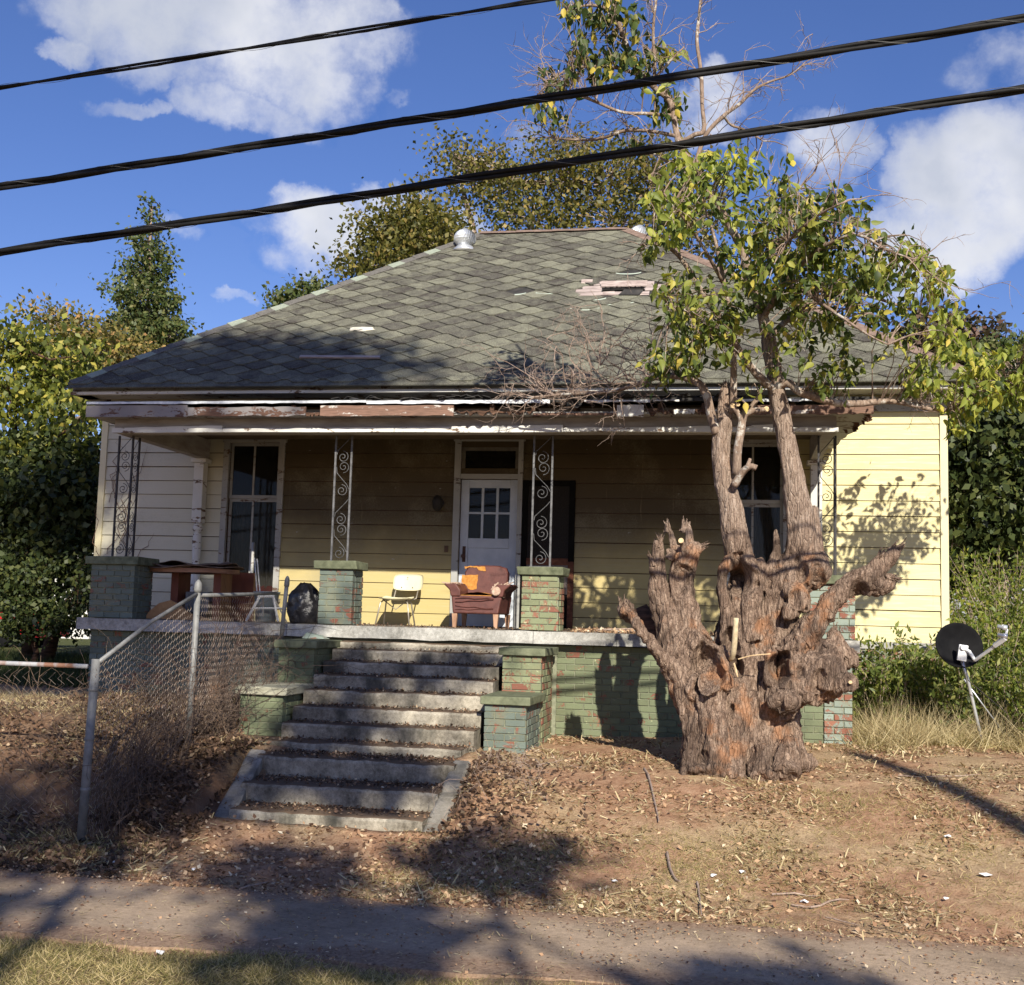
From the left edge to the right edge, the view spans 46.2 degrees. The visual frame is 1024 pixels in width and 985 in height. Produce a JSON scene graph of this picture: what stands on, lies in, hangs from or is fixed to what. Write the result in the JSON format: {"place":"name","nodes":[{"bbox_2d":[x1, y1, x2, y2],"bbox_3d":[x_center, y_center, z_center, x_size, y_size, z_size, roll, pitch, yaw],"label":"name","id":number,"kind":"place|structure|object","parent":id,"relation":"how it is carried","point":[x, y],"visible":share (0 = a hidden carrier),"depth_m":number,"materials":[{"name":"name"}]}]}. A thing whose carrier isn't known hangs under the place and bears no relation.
{"place":"outdoors","nodes":[
{"label":"outdoors","id":0,"kind":"place"},
{"bbox_2d":[0,614,68,647],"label":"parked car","id":1,"kind":"object","parent":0,"point":[3,640],"visible":0.12,"depth_m":29.16,"materials":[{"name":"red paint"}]},
{"bbox_2d":[0,644,89,687],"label":"shade grass","id":2,"kind":"structure","parent":0,"point":[54,675],"depth_m":17.09,"materials":[{"name":"green plant"}]},
{"bbox_2d":[0,0,556,89],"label":"overhead cable","id":3,"kind":"object","parent":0,"point":[311,37],"visible":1,"depth_m":7.52,"materials":[{"name":"black rubber"}]},
{"bbox_2d":[0,638,1023,984],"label":"ground","id":4,"kind":"structure","parent":0,"point":[1004,870],"depth_m":9.51,"materials":[{"name":"soil"}]},
{"bbox_2d":[0,661,88,832],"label":"chain link fence","id":5,"kind":"object","parent":4,"relation":"on","point":[43,664],"visible":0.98,"depth_m":10.09,"materials":[{"name":"metal"}]},
{"bbox_2d":[0,516,94,668],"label":"understory bush","id":6,"kind":"object","parent":4,"relation":"on","point":[44,564],"visible":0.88,"depth_m":19.04,"materials":[{"name":"green plant"}]},
{"bbox_2d":[0,402,101,662],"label":"broadleaf tree","id":7,"kind":"object","parent":4,"relation":"on","point":[58,488],"visible":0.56,"depth_m":20.08,"materials":[{"name":"green plant"}]},
{"bbox_2d":[54,553,92,638],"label":"neighbour house","id":8,"kind":"structure","parent":4,"relation":"on","point":[84,636],"depth_m":39.35,"materials":[{"name":"white paint"}]},
{"bbox_2d":[0,301,148,661],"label":"broadleaf tree","id":9,"kind":"object","parent":4,"relation":"on","point":[45,384],"visible":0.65,"depth_m":21.59,"materials":[{"name":"green plant"}]},
{"bbox_2d":[0,283,178,635],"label":"broadleaf tree","id":10,"kind":"object","parent":4,"relation":"on","point":[134,346],"visible":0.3,"depth_m":27.69,"materials":[{"name":"green plant"}]},
{"bbox_2d":[0,812,196,868],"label":"yard grass","id":11,"kind":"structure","parent":4,"relation":"on","point":[90,845],"depth_m":9.51,"materials":[{"name":"brown plant"}]},
{"bbox_2d":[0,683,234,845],"bbox_3d":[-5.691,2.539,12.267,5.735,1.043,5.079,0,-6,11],"label":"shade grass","id":12,"kind":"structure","parent":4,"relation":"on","point":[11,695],"depth_m":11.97,"materials":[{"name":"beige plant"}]},
{"bbox_2d":[0,637,260,843],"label":"dead brambles","id":13,"kind":"object","parent":4,"relation":"on","point":[84,707],"visible":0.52,"depth_m":11.17,"materials":[{"name":"brown plant"}]},
{"bbox_2d":[0,686,268,878],"bbox_3d":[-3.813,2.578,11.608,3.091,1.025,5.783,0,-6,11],"label":"leaf litter","id":14,"kind":"object","parent":4,"relation":"on","point":[5,855],"visible":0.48,"depth_m":10.04,"materials":[{"name":"brown plant"}]},
{"bbox_2d":[88,191,207,349],"bbox_3d":[-9.989,-2.078,33.178,3.516,12.793,3.567,-2,-7,32],"label":"sweetgum tree","id":15,"kind":"object","parent":4,"relation":"on","point":[143,278],"visible":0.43,"depth_m":33.16,"materials":[{"name":"green plant"}]},
{"bbox_2d":[88,718,271,834],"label":"leaf litter","id":16,"kind":"object","parent":4,"relation":"on","point":[187,777],"visible":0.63,"depth_m":10.76,"materials":[{"name":"brown plant"}]},
{"bbox_2d":[77,576,289,839],"bbox_3d":[-3.062,1.904,11.828,0.111,2.330,4.114,0,-6,12],"label":"chain link fence","id":17,"kind":"object","parent":4,"relation":"on","point":[89,737],"visible":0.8,"depth_m":10.87,"materials":[{"name":"metal"}]},
{"bbox_2d":[46,577,368,849],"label":"dead vines","id":18,"kind":"object","parent":17,"relation":"attached to","point":[136,772],"visible":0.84,"depth_m":11.14,"materials":[{"name":"brown plant"}]},
{"bbox_2d":[199,676,227,706],"bbox_3d":[-3.265,2.261,13.106,0.346,0.504,0.383,0,-6,11],"label":"cut stump","id":19,"kind":"object","parent":4,"relation":"on","point":[210,685],"visible":0.2,"depth_m":12.97,"materials":[{"name":"brown wood"}]},
{"bbox_2d":[253,266,356,308],"bbox_3d":[-5.271,-0.761,30.293,2.840,9.812,2.514,0,-6,11],"label":"broadleaf tree","id":20,"kind":"object","parent":4,"relation":"on","point":[291,293],"visible":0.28,"depth_m":30.09,"materials":[{"name":"green plant"}]},
{"bbox_2d":[50,795,590,911],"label":"leaf litter","id":21,"kind":"object","parent":4,"relation":"on","point":[277,875],"visible":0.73,"depth_m":9.06,"materials":[{"name":"brown plant"}]},
{"bbox_2d":[0,933,641,984],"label":"verge grass","id":22,"kind":"structure","parent":4,"relation":"on","point":[82,963],"depth_m":6.27,"materials":[{"name":"green plant"}]},
{"bbox_2d":[214,749,470,831],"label":"steps","id":23,"kind":"structure","parent":4,"relation":"on","point":[414,798],"depth_m":10.85,"materials":[{"name":"concrete"}]},
{"bbox_2d":[209,646,501,817],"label":"step litter","id":24,"kind":"object","parent":23,"relation":"on","point":[350,756],"visible":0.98,"depth_m":11.70,"materials":[{"name":"brown plant"}]},
{"bbox_2d":[234,639,558,758],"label":"porch steps","id":25,"kind":"structure","parent":4,"relation":"on","point":[517,709],"depth_m":12.77,"materials":[{"name":"concrete"}]},
{"bbox_2d":[302,632,328,638],"bbox_3d":[-2.331,1.701,14.277,0.310,0.070,0.120,0,-6,11],"label":"brick fragment","id":26,"kind":"object","parent":25,"relation":"on","point":[313,636],"visible":1,"depth_m":14.23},
{"bbox_2d":[296,171,503,282],"bbox_3d":[-2.943,-1.949,30.462,5.233,12.354,5.394,0,-6,11],"label":"broadleaf tree","id":27,"kind":"object","parent":4,"relation":"on","point":[415,230],"visible":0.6,"depth_m":30.05,"materials":[{"name":"green plant"}]},
{"bbox_2d":[423,726,576,824],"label":"dead brambles","id":28,"kind":"object","parent":4,"relation":"on","point":[515,761],"visible":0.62,"depth_m":10.81,"materials":[{"name":"brown plant"}]},
{"bbox_2d":[408,748,623,866],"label":"leaf litter","id":29,"kind":"object","parent":4,"relation":"on","point":[475,790],"visible":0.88,"depth_m":10.33,"materials":[{"name":"brown plant"}]},
{"bbox_2d":[64,225,975,743],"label":"house","id":30,"kind":"structure","parent":4,"relation":"on","point":[348,489],"depth_m":16.60,"materials":[{"name":"yellow wood"}]},
{"bbox_2d":[92,441,152,555],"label":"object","id":31,"kind":"object","parent":30,"relation":"attached to","point":[120,510],"visible":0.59,"depth_m":17.78,"materials":[{"name":"black metal"}]},
{"bbox_2d":[146,600,208,619],"bbox_3d":[-4.256,1.489,15.242,0.852,0.240,0.063,1,-6,8],"label":"hardboard offcut","id":32,"kind":"object","parent":30,"relation":"on","point":[158,609],"visible":0.79,"depth_m":15.24,"materials":[{"name":"brown wood"}]},
{"bbox_2d":[148,560,243,620],"bbox_3d":[-4.148,1.260,15.565,1.340,0.773,1.001,0,-6,11],"label":"table","id":33,"kind":"object","parent":30,"relation":"on","point":[181,571],"visible":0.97,"depth_m":15.43,"materials":[{"name":"brown wood"}]},
{"bbox_2d":[185,592,212,618],"bbox_3d":[-4.018,1.467,15.618,0.320,0.340,0.406,0,-6,11],"label":"grey box","id":34,"kind":"object","parent":30,"relation":"on","point":[191,604],"visible":0.37,"depth_m":15.43,"materials":[{"name":"metal"}]},
{"bbox_2d":[230,573,255,620],"bbox_3d":[-3.602,1.409,16.204,0.360,0.640,0.320,0,-6,11],"label":"cabinet panel","id":35,"kind":"object","parent":30,"relation":"on","point":[243,582],"visible":0.62,"depth_m":16.05,"materials":[{"name":"brown wood"}]},
{"bbox_2d":[250,542,254,572],"bbox_3d":[-3.595,1.204,16.569,0.044,1.099,1.060,3,-6,-12],"label":"white pole","id":36,"kind":"object","parent":30,"relation":"on","point":[252,558],"visible":0.54,"depth_m":16.87,"materials":[{"name":"paint"}]},
{"bbox_2d":[218,439,287,601],"bbox_3d":[-3.764,0.368,17.490,1.000,2.430,0.290,0,-6,11],"label":"window","id":37,"kind":"structure","parent":30,"relation":"in","point":[257,518],"depth_m":17.53,"materials":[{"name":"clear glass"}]},
{"bbox_2d":[253,591,279,621],"bbox_3d":[-3.197,1.485,15.619,0.350,0.390,0.346,0,-6,11],"label":"bucket","id":38,"kind":"object","parent":30,"relation":"on","point":[266,612],"visible":0.5,"depth_m":15.49,"materials":[{"name":"grey plastic"}]},
{"bbox_2d":[254,558,257,590],"bbox_3d":[-3.338,1.233,15.699,0.149,0.761,0.017,-2,-7,33],"label":"broomstick","id":39,"kind":"object","parent":38,"relation":"in","point":[255,574],"visible":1,"depth_m":15.72,"materials":[{"name":"white paint"}]},
{"bbox_2d":[256,559,259,590],"bbox_3d":[-3.298,1.239,15.691,0.155,0.748,0.017,-2,-7,32],"label":"broomstick","id":40,"kind":"object","parent":38,"relation":"in","point":[258,574],"visible":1,"depth_m":15.72,"materials":[{"name":"white paint"}]},
{"bbox_2d":[246,595,286,621],"bbox_3d":[-3.078,1.487,15.336,0.522,0.350,0.427,0,-6,11],"label":"stepladder","id":41,"kind":"object","parent":30,"relation":"on","point":[274,603],"visible":0.66,"depth_m":15.16,"materials":[{"name":"silver metal"}]},
{"bbox_2d":[287,582,319,623],"bbox_3d":[-2.606,1.388,15.107,0.461,0.524,0.458,0,-6,11],"label":"trash bag","id":42,"kind":"object","parent":30,"relation":"on","point":[302,603],"visible":0.87,"depth_m":14.94,"materials":[{"name":"black plastic"}]},
{"bbox_2d":[299,355,379,358],"bbox_3d":[-2.516,-1.979,17.528,1.240,0.088,0.063,0,-6,13],"label":"plank","id":43,"kind":"object","parent":30,"relation":"on","point":[345,356],"visible":1,"depth_m":17.50,"materials":[{"name":"grey wood"}]},
{"bbox_2d":[375,574,422,624],"bbox_3d":[-1.535,1.453,16.374,0.554,0.709,0.504,0,-6,11],"label":"school chair","id":44,"kind":"object","parent":30,"relation":"on","point":[409,582],"visible":0.98,"depth_m":16.56,"materials":[{"name":"beige plastic"}]},
{"bbox_2d":[356,622,571,631],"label":"porch litter","id":45,"kind":"object","parent":30,"relation":"on","point":[408,625],"visible":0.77,"depth_m":14.76,"materials":[{"name":"brown plant"}]},
{"bbox_2d":[442,565,517,627],"bbox_3d":[-0.408,1.357,15.731,0.973,0.824,0.660,0,-6,11],"label":"armchair","id":46,"kind":"object","parent":30,"relation":"on","point":[481,589],"visible":1,"depth_m":15.58,"materials":[{"name":"red fabric"}]},
{"bbox_2d":[457,480,517,626],"bbox_3d":[-0.341,0.839,16.749,0.814,2.050,0.108,0,-6,11],"label":"front door","id":47,"kind":"structure","parent":30,"relation":"in","point":[473,551],"depth_m":16.79,"materials":[{"name":"blue paint"}]},
{"bbox_2d":[462,447,518,468],"bbox_3d":[-0.302,-0.446,16.897,0.818,0.379,0.040,0,-6,11],"label":"transom window","id":48,"kind":"structure","parent":30,"relation":"in","point":[464,449],"depth_m":16.90,"materials":[{"name":"paint"}]},
{"bbox_2d":[519,480,575,627],"bbox_3d":[0.489,0.837,16.551,0.734,2.020,0.036,0,-6,11],"label":"screen door","id":49,"kind":"structure","parent":30,"relation":"in","point":[563,506],"depth_m":16.58,"materials":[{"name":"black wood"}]},
{"bbox_2d":[596,628,632,630],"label":"fallen stick","id":50,"kind":"object","parent":30,"relation":"on","point":[616,629],"visible":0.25,"depth_m":14.05,"materials":[{"name":"beige wood"}]},
{"bbox_2d":[567,626,713,636],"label":"porch litter","id":51,"kind":"object","parent":30,"relation":"on","point":[589,629],"visible":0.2,"depth_m":14.06,"materials":[{"name":"brown plant"}]},
{"bbox_2d":[727,440,786,585],"bbox_3d":[3.312,0.428,16.162,0.880,2.430,0.290,0,-6,11],"label":"window","id":52,"kind":"structure","parent":30,"relation":"in","point":[762,517],"depth_m":16.23,"materials":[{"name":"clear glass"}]},
{"bbox_2d":[324,815,820,920],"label":"yard grass","id":53,"kind":"structure","parent":4,"relation":"on","point":[626,867],"depth_m":8.86,"materials":[{"name":"brown plant"}]},
{"bbox_2d":[399,100,759,265],"bbox_3d":[1.488,-3.143,33.599,10.877,15.723,7.560,0,-6,11],"label":"broadleaf tree","id":54,"kind":"object","parent":4,"relation":"on","point":[567,180],"visible":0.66,"depth_m":33.85,"materials":[{"name":"green plant"}]},
{"bbox_2d":[643,767,658,820],"bbox_3d":[1.233,2.638,10.565,0.037,0.239,1.614,1,-6,2],"label":"fallen stick","id":55,"kind":"object","parent":4,"relation":"on","point":[648,776],"visible":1,"depth_m":10.60,"materials":[{"name":"brown wood"}]},
{"bbox_2d":[310,732,1023,949],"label":"leaf litter","id":56,"kind":"object","parent":4,"relation":"on","point":[798,880],"visible":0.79,"depth_m":9.75,"materials":[{"name":"brown plant"}]},
{"bbox_2d":[666,851,679,881],"bbox_3d":[1.168,2.738,8.798,0.042,0.100,0.624,2,-6,0],"label":"fallen stick","id":57,"kind":"object","parent":4,"relation":"on","point":[669,864],"visible":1,"depth_m":8.81,"materials":[{"name":"brown wood"}]},
{"bbox_2d":[696,881,701,914],"bbox_3d":[1.273,2.742,8.136,0.021,0.068,0.710,1,-6,6],"label":"fallen stick","id":58,"kind":"object","parent":4,"relation":"on","point":[697,883],"visible":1,"depth_m":8.27,"materials":[{"name":"brown wood"}]},
{"bbox_2d":[459,0,1023,781],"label":"old tree","id":59,"kind":"object","parent":4,"relation":"on","point":[757,674],"visible":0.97,"depth_m":11.66,"materials":[{"name":"brown plant"}]},
{"bbox_2d":[772,892,815,895],"bbox_3d":[1.956,2.780,8.306,0.309,0.031,0.014,0,-6,11],"label":"fallen stick","id":60,"kind":"object","parent":4,"relation":"on","point":[791,893],"visible":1,"depth_m":8.31,"materials":[{"name":"brown wood"}]},
{"bbox_2d":[810,898,848,907],"bbox_3d":[2.153,2.787,8.159,0.344,0.041,0.030,5,-7,-28],"label":"fallen stick","id":61,"kind":"object","parent":4,"relation":"on","point":[822,904],"visible":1,"depth_m":8.15,"materials":[{"name":"brown wood"}]},
{"bbox_2d":[825,916,859,925],"bbox_3d":[2.126,2.756,7.723,0.011,0.012,0.264,6,-8,-38],"label":"fallen stick","id":62,"kind":"object","parent":4,"relation":"on","point":[840,920],"visible":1,"depth_m":7.73,"materials":[{"name":"brown wood"}]},
{"bbox_2d":[711,775,1023,945],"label":"yard grass","id":63,"kind":"structure","parent":4,"relation":"on","point":[834,806],"depth_m":9.25,"materials":[{"name":"brown plant"}]},
{"bbox_2d":[852,621,1023,734],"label":"scrub bush","id":64,"kind":"object","parent":4,"relation":"on","point":[943,681],"visible":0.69,"depth_m":14.48,"materials":[{"name":"green plant"}]},
{"bbox_2d":[898,774,978,776],"bbox_3d":[3.997,2.643,11.212,0.796,0.036,0.060,2,-6,-6],"label":"fallen stick","id":65,"kind":"object","parent":4,"relation":"on","point":[935,776],"visible":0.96,"depth_m":11.18,"materials":[{"name":"brown wood"}]},
{"bbox_2d":[880,294,1023,365],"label":"broadleaf tree","id":66,"kind":"object","parent":4,"relation":"on","point":[977,331],"visible":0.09,"depth_m":25.77,"materials":[{"name":"green plant"}]},
{"bbox_2d":[935,623,1008,741],"bbox_3d":[5.170,2.143,13.464,0.766,1.353,0.924,-1,-7,24],"label":"satellite dish","id":67,"kind":"object","parent":4,"relation":"on","point":[959,645],"visible":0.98,"depth_m":13.55,"materials":[{"name":"metal"}]},
{"bbox_2d":[945,542,1023,718],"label":"bush","id":68,"kind":"object","parent":4,"relation":"on","point":[990,610],"visible":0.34,"depth_m":16.62,"materials":[{"name":"green plant"}]},
{"bbox_2d":[948,390,1023,619],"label":"broadleaf tree","id":69,"kind":"object","parent":4,"relation":"on","point":[985,494],"visible":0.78,"depth_m":19.52,"materials":[{"name":"green plant"}]},
{"bbox_2d":[949,580,1023,620],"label":"bush","id":70,"kind":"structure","parent":4,"relation":"on","point":[970,601],"depth_m":29.73,"materials":[{"name":"green plant"}]},
{"bbox_2d":[958,323,1023,385],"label":"broadleaf tree","id":71,"kind":"object","parent":4,"relation":"on","point":[1003,340],"visible":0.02,"depth_m":24.20,"materials":[{"name":"green plant"}]},
{"bbox_2d":[986,657,1023,735],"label":"bush","id":72,"kind":"object","parent":4,"relation":"on","point":[1017,700],"visible":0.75,"depth_m":13.97,"materials":[{"name":"green plant"}]},
{"bbox_2d":[0,872,1023,984],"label":"sidewalk","id":73,"kind":"structure","parent":0,"point":[670,967],"depth_m":7.09,"materials":[{"name":"grey concrete"}]},
{"bbox_2d":[239,881,267,889],"bbox_3d":[-1.775,2.700,8.257,0.012,0.018,0.259,-2,-7,34],"label":"fallen stick","id":74,"kind":"object","parent":73,"relation":"on","point":[251,885],"visible":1,"depth_m":8.23,"materials":[{"name":"wood"}]},
{"bbox_2d":[427,922,447,929],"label":"fallen stick","id":75,"kind":"object","parent":73,"relation":"on","point":[436,926],"visible":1,"depth_m":7.32,"materials":[{"name":"wood"}]},
{"bbox_2d":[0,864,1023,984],"bbox_3d":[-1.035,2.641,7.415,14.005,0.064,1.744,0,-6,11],"label":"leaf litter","id":76,"kind":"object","parent":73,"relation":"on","point":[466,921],"visible":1,"depth_m":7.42,"materials":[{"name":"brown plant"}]},
{"bbox_2d":[0,13,1023,190],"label":"overhead cable","id":77,"kind":"object","parent":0,"point":[975,26],"visible":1,"depth_m":7.48,"materials":[{"name":"black rubber"}]},
{"bbox_2d":[0,84,1023,255],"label":"overhead cable","id":78,"kind":"object","parent":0,"point":[934,103],"visible":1,"depth_m":7.75,"materials":[{"name":"black rubber"}]},
{"bbox_2d":[0,0,1023,462],"label":"sky","id":79,"kind":"structure","parent":0,"point":[965,161],"materials":[{"name":"blue"}]},
{"bbox_2d":[826,681,1023,753],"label":"tall dry grass","id":80,"kind":"structure","parent":0,"point":[927,732],"depth_m":13.35,"materials":[{"name":"beige plant"}]}
]}

